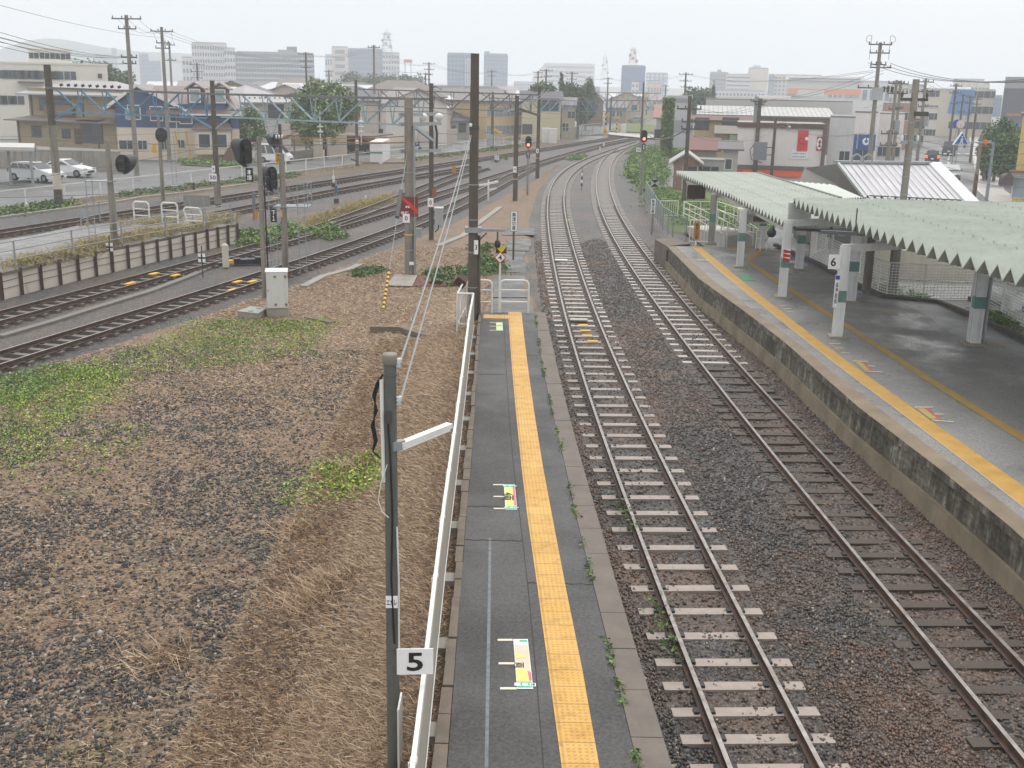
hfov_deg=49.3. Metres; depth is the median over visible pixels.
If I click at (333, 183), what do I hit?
telephone post
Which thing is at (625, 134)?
crossing road
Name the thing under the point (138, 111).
window
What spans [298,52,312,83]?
utility pole
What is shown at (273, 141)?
signal post
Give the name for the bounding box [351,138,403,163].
trackside hut
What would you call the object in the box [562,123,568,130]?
window
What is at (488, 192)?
trespass stub
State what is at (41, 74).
window
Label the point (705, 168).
window
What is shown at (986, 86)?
office block
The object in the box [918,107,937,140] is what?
building
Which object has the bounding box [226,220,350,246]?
weeds
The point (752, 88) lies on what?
window
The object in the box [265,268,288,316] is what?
relay cabinet
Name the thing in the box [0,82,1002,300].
ground
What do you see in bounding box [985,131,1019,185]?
tree
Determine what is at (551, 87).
tree
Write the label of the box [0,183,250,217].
cable trough
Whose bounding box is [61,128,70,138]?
window
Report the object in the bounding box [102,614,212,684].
grass tuft
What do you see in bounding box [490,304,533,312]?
path
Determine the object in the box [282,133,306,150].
garden shelter
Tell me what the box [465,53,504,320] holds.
line pole
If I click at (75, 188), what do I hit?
street
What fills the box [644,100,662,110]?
catenary gantry
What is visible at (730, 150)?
house
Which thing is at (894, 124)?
utility pole
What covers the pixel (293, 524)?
grass tuft
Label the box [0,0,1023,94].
sky
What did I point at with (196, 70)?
utility pole
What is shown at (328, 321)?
cable trough
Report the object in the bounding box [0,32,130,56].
overhead wire
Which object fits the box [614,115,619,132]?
crossing signal
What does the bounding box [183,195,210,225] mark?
panel board
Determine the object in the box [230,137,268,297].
signal post
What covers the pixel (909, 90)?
office block
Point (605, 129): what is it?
crossing signal
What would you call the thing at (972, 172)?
overhead wire
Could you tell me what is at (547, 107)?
window
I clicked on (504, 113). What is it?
window
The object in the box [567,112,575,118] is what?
window
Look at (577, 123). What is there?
gantry pole
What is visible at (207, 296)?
railway track
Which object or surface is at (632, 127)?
grass plot
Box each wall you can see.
[0,149,120,170]
[289,149,312,162]
[313,139,322,159]
[327,135,346,158]
[417,128,456,146]
[860,250,973,281]
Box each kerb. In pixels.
[969,137,990,200]
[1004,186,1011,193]
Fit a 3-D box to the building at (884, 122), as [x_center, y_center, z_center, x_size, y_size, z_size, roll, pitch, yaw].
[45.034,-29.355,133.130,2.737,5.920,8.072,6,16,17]
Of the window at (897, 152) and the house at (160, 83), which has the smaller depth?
the window at (897, 152)
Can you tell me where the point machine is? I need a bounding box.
[217,256,272,264]
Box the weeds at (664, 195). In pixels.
[620,190,780,230]
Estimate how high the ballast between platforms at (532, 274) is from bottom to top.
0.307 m
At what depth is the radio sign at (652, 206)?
60.05 m
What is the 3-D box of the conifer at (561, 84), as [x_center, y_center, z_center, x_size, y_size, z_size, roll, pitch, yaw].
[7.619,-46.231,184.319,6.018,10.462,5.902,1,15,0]
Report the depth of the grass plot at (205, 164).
108.49 m
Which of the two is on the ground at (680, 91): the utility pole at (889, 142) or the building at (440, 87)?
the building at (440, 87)
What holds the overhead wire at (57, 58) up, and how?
attached to the utility pole at (129, 63)
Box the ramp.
[687,225,757,247]
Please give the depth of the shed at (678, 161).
92.12 m
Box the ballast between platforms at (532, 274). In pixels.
[484,238,1023,767]
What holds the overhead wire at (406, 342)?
attached to the lamp pole at (405, 661)
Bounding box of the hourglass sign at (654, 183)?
[651,176,658,224]
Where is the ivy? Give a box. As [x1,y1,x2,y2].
[659,97,675,157]
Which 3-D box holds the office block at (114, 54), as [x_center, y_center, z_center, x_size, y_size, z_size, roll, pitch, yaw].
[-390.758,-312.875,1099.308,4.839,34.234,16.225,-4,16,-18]
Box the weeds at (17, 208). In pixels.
[0,144,523,216]
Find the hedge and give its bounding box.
[671,147,692,162]
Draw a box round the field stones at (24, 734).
[0,341,435,767]
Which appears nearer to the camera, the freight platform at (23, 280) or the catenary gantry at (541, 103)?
the freight platform at (23, 280)
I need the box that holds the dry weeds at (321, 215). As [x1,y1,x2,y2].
[272,190,404,228]
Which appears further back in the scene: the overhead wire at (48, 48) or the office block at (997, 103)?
the office block at (997, 103)
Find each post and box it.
[84,140,136,250]
[152,117,178,200]
[222,243,228,266]
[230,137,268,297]
[252,192,255,218]
[262,154,311,270]
[266,124,281,209]
[331,170,335,186]
[334,183,338,202]
[862,237,875,290]
[888,250,893,285]
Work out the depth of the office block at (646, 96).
476.44 m
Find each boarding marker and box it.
[490,322,502,330]
[493,484,516,508]
[498,639,535,689]
[739,275,753,279]
[854,361,878,371]
[915,407,953,421]
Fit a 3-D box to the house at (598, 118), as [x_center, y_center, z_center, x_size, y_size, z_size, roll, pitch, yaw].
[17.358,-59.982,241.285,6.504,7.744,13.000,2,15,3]
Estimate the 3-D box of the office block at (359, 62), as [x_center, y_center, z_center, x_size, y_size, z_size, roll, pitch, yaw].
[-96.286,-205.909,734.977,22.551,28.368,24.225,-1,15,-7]
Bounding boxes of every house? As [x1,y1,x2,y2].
[3,80,128,149]
[103,82,243,159]
[147,81,177,85]
[177,80,227,85]
[218,80,275,93]
[229,85,292,149]
[258,81,277,85]
[260,82,277,89]
[269,84,301,94]
[276,78,319,86]
[282,83,309,85]
[285,93,344,144]
[310,83,372,84]
[342,85,372,88]
[344,85,381,138]
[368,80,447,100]
[378,87,450,146]
[442,88,505,93]
[444,93,514,100]
[447,105,455,128]
[450,111,469,138]
[496,86,517,90]
[506,89,527,92]
[561,97,578,138]
[581,89,605,125]
[605,101,627,122]
[608,93,647,122]
[609,94,641,97]
[638,96,655,118]
[645,101,652,120]
[653,104,664,146]
[691,115,752,157]
[718,140,743,171]
[734,97,778,98]
[758,95,790,99]
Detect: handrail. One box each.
[683,201,727,246]
[683,201,758,231]
[717,209,753,244]
[755,230,767,250]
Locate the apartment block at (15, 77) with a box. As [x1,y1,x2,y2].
[0,61,107,138]
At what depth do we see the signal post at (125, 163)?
48.62 m
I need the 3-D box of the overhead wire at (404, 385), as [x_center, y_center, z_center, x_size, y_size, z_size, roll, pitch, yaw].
[-1.175,-3.682,22.482,0.022,1.564,23.821,1,15,-1]
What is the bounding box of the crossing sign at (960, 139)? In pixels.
[952,132,967,144]
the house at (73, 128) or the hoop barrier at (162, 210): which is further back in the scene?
the house at (73, 128)
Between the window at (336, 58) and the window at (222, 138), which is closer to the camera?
the window at (222, 138)
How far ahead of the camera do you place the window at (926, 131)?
195.10 m
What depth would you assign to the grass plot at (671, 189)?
77.36 m
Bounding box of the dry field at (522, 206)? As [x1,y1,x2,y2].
[0,166,557,767]
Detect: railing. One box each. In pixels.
[408,293,476,767]
[456,284,472,332]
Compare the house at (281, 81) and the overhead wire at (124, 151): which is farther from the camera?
the house at (281, 81)
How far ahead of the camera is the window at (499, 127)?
171.61 m
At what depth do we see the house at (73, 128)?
118.46 m
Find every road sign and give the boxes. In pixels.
[951,120,958,163]
[955,120,964,163]
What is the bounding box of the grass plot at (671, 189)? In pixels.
[655,186,772,236]
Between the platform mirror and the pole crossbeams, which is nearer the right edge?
the platform mirror
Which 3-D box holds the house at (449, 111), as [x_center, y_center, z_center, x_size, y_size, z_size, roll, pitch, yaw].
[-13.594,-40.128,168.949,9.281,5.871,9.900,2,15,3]
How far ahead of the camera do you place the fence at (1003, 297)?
36.40 m
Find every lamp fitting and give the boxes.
[794,229,827,231]
[820,208,864,235]
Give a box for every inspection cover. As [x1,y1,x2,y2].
[882,312,897,314]
[987,344,1006,347]
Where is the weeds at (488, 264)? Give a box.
[417,241,515,286]
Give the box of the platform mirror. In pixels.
[687,185,705,198]
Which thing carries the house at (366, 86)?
on the ground at (680, 91)
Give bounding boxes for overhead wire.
[0,5,161,37]
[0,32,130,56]
[0,37,98,55]
[0,41,134,63]
[0,42,121,57]
[0,46,123,63]
[0,121,322,183]
[0,176,268,197]
[1,38,133,57]
[2,146,263,151]
[6,126,273,136]
[52,101,428,111]
[58,140,421,145]
[156,32,296,57]
[173,32,309,58]
[283,136,403,138]
[283,138,403,142]
[400,136,469,360]
[401,135,471,399]
[433,110,516,117]
[640,125,684,139]
[684,70,872,80]
[693,70,883,80]
[695,128,777,141]
[755,73,871,100]
[766,73,882,100]
[868,62,1023,81]
[880,63,1022,82]
[891,63,1023,82]
[891,130,1022,146]
[894,136,1023,155]
[902,144,1017,165]
[903,149,1023,176]
[912,158,1023,187]
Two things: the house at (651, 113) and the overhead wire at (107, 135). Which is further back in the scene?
the house at (651, 113)
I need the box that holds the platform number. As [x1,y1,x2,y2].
[828,255,840,268]
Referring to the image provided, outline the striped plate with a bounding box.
[782,249,790,260]
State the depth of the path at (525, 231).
63.50 m
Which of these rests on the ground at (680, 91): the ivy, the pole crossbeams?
the ivy
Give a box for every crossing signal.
[603,113,608,134]
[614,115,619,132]
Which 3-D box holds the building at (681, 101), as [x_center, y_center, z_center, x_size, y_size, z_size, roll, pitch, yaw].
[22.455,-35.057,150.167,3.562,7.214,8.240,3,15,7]
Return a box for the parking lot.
[0,160,268,191]
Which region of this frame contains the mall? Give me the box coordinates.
[532,62,594,90]
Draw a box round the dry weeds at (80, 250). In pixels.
[0,209,246,270]
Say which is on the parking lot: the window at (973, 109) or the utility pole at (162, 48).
the utility pole at (162, 48)
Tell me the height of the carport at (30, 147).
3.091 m
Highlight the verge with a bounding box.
[0,141,580,210]
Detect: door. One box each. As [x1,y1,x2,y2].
[74,129,81,143]
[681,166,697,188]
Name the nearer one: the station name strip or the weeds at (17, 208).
the station name strip
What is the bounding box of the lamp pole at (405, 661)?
[370,352,452,767]
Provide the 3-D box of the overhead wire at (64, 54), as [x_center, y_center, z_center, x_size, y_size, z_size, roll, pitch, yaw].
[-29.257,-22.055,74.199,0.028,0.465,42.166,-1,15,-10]
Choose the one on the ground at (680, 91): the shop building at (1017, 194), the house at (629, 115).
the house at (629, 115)
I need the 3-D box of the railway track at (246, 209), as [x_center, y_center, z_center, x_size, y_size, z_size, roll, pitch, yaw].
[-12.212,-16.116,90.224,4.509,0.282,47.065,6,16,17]
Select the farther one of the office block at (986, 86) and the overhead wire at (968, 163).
the office block at (986, 86)
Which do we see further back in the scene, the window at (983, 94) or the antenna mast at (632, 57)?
the antenna mast at (632, 57)
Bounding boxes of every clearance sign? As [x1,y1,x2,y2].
[106,235,112,270]
[198,246,205,276]
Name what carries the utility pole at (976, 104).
on the ground at (680, 91)
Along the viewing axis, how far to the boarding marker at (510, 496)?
19.83 m
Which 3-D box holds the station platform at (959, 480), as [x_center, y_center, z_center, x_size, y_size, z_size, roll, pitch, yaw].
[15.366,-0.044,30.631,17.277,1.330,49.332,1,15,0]
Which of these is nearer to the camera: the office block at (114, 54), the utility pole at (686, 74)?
the utility pole at (686, 74)
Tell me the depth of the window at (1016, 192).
86.12 m
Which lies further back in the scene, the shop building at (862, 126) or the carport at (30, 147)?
the shop building at (862, 126)
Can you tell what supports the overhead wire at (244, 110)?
attached to the line pole at (438, 211)
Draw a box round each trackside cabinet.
[542,128,548,142]
[549,128,556,142]
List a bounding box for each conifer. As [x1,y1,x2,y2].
[558,72,575,129]
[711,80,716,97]
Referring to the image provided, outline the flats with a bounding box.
[235,47,314,84]
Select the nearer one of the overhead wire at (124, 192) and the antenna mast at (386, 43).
the overhead wire at (124, 192)
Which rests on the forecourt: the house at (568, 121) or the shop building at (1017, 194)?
the shop building at (1017, 194)
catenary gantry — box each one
[46,83,211,128]
[209,93,434,144]
[354,88,537,111]
[491,97,576,111]
[580,100,641,111]
[595,92,660,99]
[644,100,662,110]
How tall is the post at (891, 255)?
3.400 m
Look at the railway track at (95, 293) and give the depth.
48.32 m
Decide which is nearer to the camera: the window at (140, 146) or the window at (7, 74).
the window at (140, 146)
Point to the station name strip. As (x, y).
(836, 290)
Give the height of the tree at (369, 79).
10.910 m
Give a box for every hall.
[696,105,832,153]
[785,76,864,114]
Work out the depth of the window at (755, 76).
732.63 m
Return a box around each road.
[579,127,609,134]
[608,132,653,137]
[923,136,984,200]
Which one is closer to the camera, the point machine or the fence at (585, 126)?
the point machine
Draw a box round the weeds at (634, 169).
[615,154,648,180]
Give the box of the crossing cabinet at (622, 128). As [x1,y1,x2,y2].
[620,124,625,132]
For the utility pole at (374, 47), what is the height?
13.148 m
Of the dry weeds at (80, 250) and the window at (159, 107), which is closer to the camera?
the dry weeds at (80, 250)
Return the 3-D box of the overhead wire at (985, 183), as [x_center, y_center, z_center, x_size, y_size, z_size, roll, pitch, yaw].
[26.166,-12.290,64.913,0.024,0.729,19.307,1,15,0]
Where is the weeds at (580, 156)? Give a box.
[493,153,588,161]
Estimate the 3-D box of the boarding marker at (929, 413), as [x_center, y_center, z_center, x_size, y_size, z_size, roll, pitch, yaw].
[9.590,0.685,25.403,0.488,0.006,1.214,1,15,0]
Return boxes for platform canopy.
[676,171,1023,346]
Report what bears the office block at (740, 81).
on the ground at (680, 91)
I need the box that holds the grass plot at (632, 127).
[610,123,655,132]
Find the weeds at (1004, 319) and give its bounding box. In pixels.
[867,281,1023,331]
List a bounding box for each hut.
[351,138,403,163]
[696,157,724,171]
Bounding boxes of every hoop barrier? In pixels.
[132,201,149,218]
[161,202,178,223]
[183,207,205,226]
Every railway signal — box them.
[525,136,531,194]
[639,130,647,194]
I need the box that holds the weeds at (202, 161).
[176,157,278,166]
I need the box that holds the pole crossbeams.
[398,112,442,152]
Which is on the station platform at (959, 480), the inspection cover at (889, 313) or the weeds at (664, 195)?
the inspection cover at (889, 313)
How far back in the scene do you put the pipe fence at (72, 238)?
48.46 m
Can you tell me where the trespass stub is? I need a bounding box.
[487,180,495,200]
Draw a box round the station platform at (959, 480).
[654,238,1023,608]
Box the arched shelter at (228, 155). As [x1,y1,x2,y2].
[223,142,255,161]
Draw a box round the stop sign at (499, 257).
[494,246,506,312]
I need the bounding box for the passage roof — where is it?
[773,181,861,252]
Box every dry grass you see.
[19,143,524,204]
[78,246,495,414]
[157,316,477,767]
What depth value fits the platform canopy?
34.34 m
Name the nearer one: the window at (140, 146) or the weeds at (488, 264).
the weeds at (488, 264)
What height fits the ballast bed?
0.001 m
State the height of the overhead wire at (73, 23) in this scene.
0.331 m
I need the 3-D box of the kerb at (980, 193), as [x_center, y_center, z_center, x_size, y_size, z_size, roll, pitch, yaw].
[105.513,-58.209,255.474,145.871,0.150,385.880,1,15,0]
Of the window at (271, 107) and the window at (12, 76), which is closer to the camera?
the window at (271, 107)
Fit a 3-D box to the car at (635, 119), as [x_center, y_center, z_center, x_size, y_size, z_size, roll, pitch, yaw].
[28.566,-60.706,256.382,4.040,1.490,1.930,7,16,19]
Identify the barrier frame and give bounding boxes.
[466,279,492,312]
[500,279,529,312]
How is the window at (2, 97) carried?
in the apartment block at (15, 77)
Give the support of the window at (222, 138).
in the house at (146, 127)
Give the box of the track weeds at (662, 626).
[610,491,694,659]
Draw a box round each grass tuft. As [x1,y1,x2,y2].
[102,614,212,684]
[245,571,356,635]
[259,504,332,544]
[282,538,372,610]
[311,449,379,476]
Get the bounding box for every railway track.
[0,136,623,237]
[0,138,639,328]
[0,166,535,375]
[209,166,481,215]
[300,167,490,230]
[541,141,849,767]
[591,146,1023,767]
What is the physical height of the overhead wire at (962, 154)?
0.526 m
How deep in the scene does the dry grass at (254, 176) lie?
103.14 m
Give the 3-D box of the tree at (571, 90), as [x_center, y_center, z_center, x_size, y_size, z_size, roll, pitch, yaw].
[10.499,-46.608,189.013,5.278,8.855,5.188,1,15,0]
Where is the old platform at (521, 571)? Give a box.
[432,310,671,767]
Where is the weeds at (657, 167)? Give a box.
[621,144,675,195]
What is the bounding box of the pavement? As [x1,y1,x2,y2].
[970,137,1011,201]
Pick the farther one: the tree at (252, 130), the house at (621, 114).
the house at (621, 114)
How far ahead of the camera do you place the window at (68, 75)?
148.41 m
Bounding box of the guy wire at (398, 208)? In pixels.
[382,154,406,308]
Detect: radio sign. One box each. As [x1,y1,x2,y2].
[510,211,517,259]
[650,198,655,234]
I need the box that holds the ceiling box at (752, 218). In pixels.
[737,207,769,223]
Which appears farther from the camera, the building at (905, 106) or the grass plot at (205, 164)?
the building at (905, 106)
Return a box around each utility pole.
[111,15,141,175]
[150,27,172,161]
[165,42,175,85]
[189,63,202,80]
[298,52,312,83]
[324,70,332,81]
[368,45,379,93]
[423,62,434,85]
[533,71,542,82]
[540,69,550,83]
[566,72,577,84]
[603,77,612,124]
[677,96,701,200]
[679,73,692,95]
[750,96,758,121]
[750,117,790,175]
[752,98,766,171]
[857,35,895,160]
[879,130,898,160]
[887,80,904,159]
[891,81,908,160]
[915,79,933,160]
[947,84,961,155]
[955,94,968,150]
[963,96,974,147]
[967,141,994,200]
[969,114,976,162]
[971,98,981,138]
[972,135,982,196]
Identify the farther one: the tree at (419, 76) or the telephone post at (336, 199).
the tree at (419, 76)
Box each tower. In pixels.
[621,65,645,93]
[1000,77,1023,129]
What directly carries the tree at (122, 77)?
on the ground at (680, 91)
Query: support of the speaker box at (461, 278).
on the dry field at (522, 206)
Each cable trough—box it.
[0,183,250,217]
[0,267,211,337]
[300,264,363,287]
[304,316,334,323]
[370,326,428,337]
[434,207,501,246]
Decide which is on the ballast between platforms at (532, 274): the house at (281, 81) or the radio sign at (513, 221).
the radio sign at (513, 221)
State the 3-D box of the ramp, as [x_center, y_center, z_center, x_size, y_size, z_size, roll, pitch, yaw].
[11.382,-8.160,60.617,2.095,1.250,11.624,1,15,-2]
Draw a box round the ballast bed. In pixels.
[0,133,693,376]
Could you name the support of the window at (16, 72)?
in the apartment block at (15, 77)
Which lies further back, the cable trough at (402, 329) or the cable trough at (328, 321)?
the cable trough at (328, 321)
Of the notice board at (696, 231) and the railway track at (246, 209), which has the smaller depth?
the notice board at (696, 231)
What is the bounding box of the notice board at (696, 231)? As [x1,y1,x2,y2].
[693,222,699,245]
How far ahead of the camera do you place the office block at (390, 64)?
717.10 m
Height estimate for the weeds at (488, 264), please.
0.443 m
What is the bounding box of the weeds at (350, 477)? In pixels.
[290,448,382,501]
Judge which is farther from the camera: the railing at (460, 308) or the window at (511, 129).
the window at (511, 129)
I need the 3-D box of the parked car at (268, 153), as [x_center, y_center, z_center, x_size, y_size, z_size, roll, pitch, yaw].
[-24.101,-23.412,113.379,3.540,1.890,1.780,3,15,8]
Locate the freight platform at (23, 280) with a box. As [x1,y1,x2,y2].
[0,213,238,300]
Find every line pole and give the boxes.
[399,98,421,274]
[428,83,443,239]
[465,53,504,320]
[888,79,928,293]
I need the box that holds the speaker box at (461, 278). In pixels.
[453,273,467,319]
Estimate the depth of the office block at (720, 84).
741.00 m
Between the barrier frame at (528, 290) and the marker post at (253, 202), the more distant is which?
the marker post at (253, 202)
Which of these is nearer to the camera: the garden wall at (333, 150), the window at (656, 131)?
the garden wall at (333, 150)
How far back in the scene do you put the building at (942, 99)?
212.75 m
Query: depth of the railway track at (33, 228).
79.49 m
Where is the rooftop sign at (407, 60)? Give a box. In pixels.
[404,59,411,73]
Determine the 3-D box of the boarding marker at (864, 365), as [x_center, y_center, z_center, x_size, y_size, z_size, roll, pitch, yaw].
[9.447,-0.469,29.675,0.456,0.006,1.218,1,15,0]
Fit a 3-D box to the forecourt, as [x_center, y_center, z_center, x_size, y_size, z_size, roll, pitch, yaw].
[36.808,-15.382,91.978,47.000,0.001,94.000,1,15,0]
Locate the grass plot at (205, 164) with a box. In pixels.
[180,163,245,167]
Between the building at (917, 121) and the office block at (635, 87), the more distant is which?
the office block at (635, 87)
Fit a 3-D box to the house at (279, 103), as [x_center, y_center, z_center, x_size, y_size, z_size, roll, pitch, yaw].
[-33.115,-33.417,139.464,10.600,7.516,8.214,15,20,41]
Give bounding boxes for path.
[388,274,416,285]
[413,277,455,285]
[490,275,526,296]
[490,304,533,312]
[493,298,527,304]
[502,227,535,234]
[503,252,526,271]
[507,239,530,250]
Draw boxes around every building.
[433,85,507,92]
[445,99,521,139]
[519,90,563,139]
[667,95,692,151]
[706,98,852,114]
[737,120,827,176]
[826,114,855,164]
[833,153,978,242]
[852,110,878,160]
[875,111,904,160]
[883,102,909,148]
[913,116,925,147]
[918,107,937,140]
[925,78,995,136]
[1009,112,1023,201]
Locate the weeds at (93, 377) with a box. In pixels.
[0,314,382,529]
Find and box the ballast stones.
[533,236,1023,767]
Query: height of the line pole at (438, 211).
8.417 m
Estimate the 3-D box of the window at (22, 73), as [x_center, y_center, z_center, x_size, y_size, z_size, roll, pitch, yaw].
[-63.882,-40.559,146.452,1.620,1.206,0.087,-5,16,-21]
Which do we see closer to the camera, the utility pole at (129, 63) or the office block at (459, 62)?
the utility pole at (129, 63)
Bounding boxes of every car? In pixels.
[7,161,66,182]
[46,158,96,176]
[256,143,293,162]
[347,139,369,153]
[627,116,645,122]
[925,150,940,161]
[941,140,956,155]
[944,164,962,180]
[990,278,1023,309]
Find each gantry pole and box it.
[43,64,62,205]
[209,80,221,206]
[354,80,358,165]
[486,92,501,148]
[513,95,538,200]
[530,85,548,178]
[576,96,579,138]
[609,97,611,129]
[640,82,644,141]
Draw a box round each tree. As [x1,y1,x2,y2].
[73,58,118,76]
[107,68,135,84]
[229,105,266,149]
[283,76,362,155]
[339,71,364,82]
[363,72,392,84]
[394,73,422,82]
[412,73,427,85]
[528,80,557,91]
[565,81,588,124]
[577,77,598,125]
[683,86,713,114]
[974,117,1018,180]
[979,147,988,178]
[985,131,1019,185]
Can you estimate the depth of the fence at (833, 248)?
39.43 m
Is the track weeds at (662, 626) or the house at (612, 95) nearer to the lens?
the track weeds at (662, 626)
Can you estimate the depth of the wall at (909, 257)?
43.22 m
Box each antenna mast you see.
[381,32,392,53]
[601,51,608,79]
[628,44,637,66]
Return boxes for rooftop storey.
[27,48,71,62]
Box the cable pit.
[237,306,266,318]
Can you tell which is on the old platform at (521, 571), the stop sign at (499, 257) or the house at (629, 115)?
the stop sign at (499, 257)
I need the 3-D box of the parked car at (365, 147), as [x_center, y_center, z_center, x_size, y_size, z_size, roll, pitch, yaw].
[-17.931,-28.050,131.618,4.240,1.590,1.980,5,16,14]
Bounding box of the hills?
[0,39,325,81]
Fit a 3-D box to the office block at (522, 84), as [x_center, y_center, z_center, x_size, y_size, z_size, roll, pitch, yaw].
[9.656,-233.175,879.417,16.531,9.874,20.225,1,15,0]
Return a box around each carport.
[0,143,38,186]
[336,132,392,141]
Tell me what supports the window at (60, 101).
in the house at (73, 128)
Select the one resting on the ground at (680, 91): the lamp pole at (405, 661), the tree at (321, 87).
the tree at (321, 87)
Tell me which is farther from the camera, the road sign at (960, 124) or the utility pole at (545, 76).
the utility pole at (545, 76)
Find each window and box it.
[0,70,10,78]
[0,95,7,104]
[0,95,14,104]
[3,70,15,78]
[9,95,24,104]
[14,70,26,79]
[18,70,30,79]
[27,70,40,79]
[28,52,39,58]
[31,125,41,135]
[33,70,43,79]
[39,52,49,58]
[39,98,45,109]
[49,53,60,59]
[51,71,58,79]
[51,71,63,79]
[54,98,71,105]
[60,53,70,59]
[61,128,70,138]
[63,71,76,79]
[80,123,103,143]
[118,140,132,149]
[127,105,140,119]
[137,140,147,149]
[149,106,162,120]
[161,141,166,149]
[169,107,179,121]
[176,139,185,147]
[180,109,192,123]
[189,89,200,102]
[194,130,212,154]
[198,133,210,147]
[211,131,231,154]
[215,89,225,102]
[217,133,227,147]
[268,104,283,118]
[335,50,344,53]
[335,57,344,60]
[335,64,344,67]
[458,123,465,132]
[486,107,494,116]
[486,125,494,134]
[494,125,502,134]
[495,107,502,115]
[502,125,509,133]
[503,107,510,115]
[510,125,513,133]
[522,124,531,133]
[541,98,558,110]
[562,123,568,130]
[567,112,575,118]
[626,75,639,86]
[631,104,637,109]
[654,129,661,138]
[683,166,696,170]
[695,117,709,129]
[703,166,709,170]
[711,167,718,170]
[722,117,738,125]
[724,158,732,169]
[751,87,762,89]
[752,73,763,79]
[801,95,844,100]
[838,150,850,159]
[852,149,873,160]
[877,146,886,156]
[891,146,900,156]
[904,112,908,120]
[923,129,928,135]
[929,129,935,135]
[930,113,937,119]
[933,90,939,96]
[969,122,976,129]
[972,106,979,113]
[974,91,980,97]
[976,122,983,129]
[978,106,985,113]
[980,91,987,97]
[985,106,993,113]
[986,91,995,97]
[1010,177,1023,198]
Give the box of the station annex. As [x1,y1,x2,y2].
[793,164,862,248]
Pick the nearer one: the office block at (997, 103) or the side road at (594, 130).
the side road at (594, 130)
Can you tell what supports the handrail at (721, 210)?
on the ramp
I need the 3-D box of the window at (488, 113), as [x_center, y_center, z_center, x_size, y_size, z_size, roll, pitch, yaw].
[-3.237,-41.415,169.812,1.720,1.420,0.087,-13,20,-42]
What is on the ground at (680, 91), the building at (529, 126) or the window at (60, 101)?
the building at (529, 126)
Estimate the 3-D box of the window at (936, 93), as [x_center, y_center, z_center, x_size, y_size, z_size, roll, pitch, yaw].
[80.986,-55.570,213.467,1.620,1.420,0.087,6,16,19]
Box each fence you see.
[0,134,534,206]
[0,203,231,268]
[79,199,116,225]
[561,123,600,140]
[645,181,687,241]
[660,200,678,215]
[689,219,708,243]
[809,231,826,256]
[809,232,974,298]
[968,278,1023,326]
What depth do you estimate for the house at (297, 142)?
146.90 m
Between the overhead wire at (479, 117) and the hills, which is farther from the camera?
the hills
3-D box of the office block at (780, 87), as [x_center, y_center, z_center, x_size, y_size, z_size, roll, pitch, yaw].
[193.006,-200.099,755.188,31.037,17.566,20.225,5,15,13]
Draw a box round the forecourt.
[766,160,825,248]
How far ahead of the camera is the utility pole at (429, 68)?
220.85 m
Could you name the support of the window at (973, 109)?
in the building at (942, 99)
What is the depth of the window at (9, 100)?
146.39 m
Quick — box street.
[0,139,535,206]
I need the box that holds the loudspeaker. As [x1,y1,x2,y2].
[767,225,775,236]
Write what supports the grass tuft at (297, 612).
on the dry field at (522, 206)
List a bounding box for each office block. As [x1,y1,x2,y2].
[95,53,112,65]
[111,48,117,70]
[139,53,148,83]
[148,60,161,80]
[182,56,192,80]
[191,42,226,80]
[224,47,235,80]
[325,54,332,82]
[331,46,347,82]
[348,48,382,80]
[382,52,399,77]
[447,52,470,85]
[484,51,507,86]
[514,81,534,88]
[626,91,649,98]
[631,81,638,91]
[645,72,667,96]
[647,82,661,99]
[709,70,727,94]
[715,89,764,96]
[725,74,750,89]
[748,65,768,94]
[767,74,774,95]
[773,74,821,95]
[860,81,892,111]
[888,84,923,110]
[971,83,989,88]
[992,95,1001,116]
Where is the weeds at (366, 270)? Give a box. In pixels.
[346,264,393,277]
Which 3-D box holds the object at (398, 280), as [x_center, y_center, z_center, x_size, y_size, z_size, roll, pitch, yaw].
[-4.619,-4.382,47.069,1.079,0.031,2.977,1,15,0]
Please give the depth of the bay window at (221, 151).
115.04 m
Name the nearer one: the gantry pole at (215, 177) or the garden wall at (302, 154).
the gantry pole at (215, 177)
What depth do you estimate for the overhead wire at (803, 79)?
112.11 m
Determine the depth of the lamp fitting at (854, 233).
32.26 m
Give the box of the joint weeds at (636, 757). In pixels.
[534,315,644,767]
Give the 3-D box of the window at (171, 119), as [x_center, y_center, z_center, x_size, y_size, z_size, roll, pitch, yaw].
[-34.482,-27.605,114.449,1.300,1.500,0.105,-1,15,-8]
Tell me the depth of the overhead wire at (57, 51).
65.30 m
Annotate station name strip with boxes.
[833,275,839,307]
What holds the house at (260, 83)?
on the ground at (680, 91)
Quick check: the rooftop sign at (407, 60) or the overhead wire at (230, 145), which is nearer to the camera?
the overhead wire at (230, 145)
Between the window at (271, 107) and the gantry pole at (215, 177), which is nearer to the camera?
the gantry pole at (215, 177)
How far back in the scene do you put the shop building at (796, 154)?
109.78 m
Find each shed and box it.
[669,150,703,188]
[689,137,720,157]

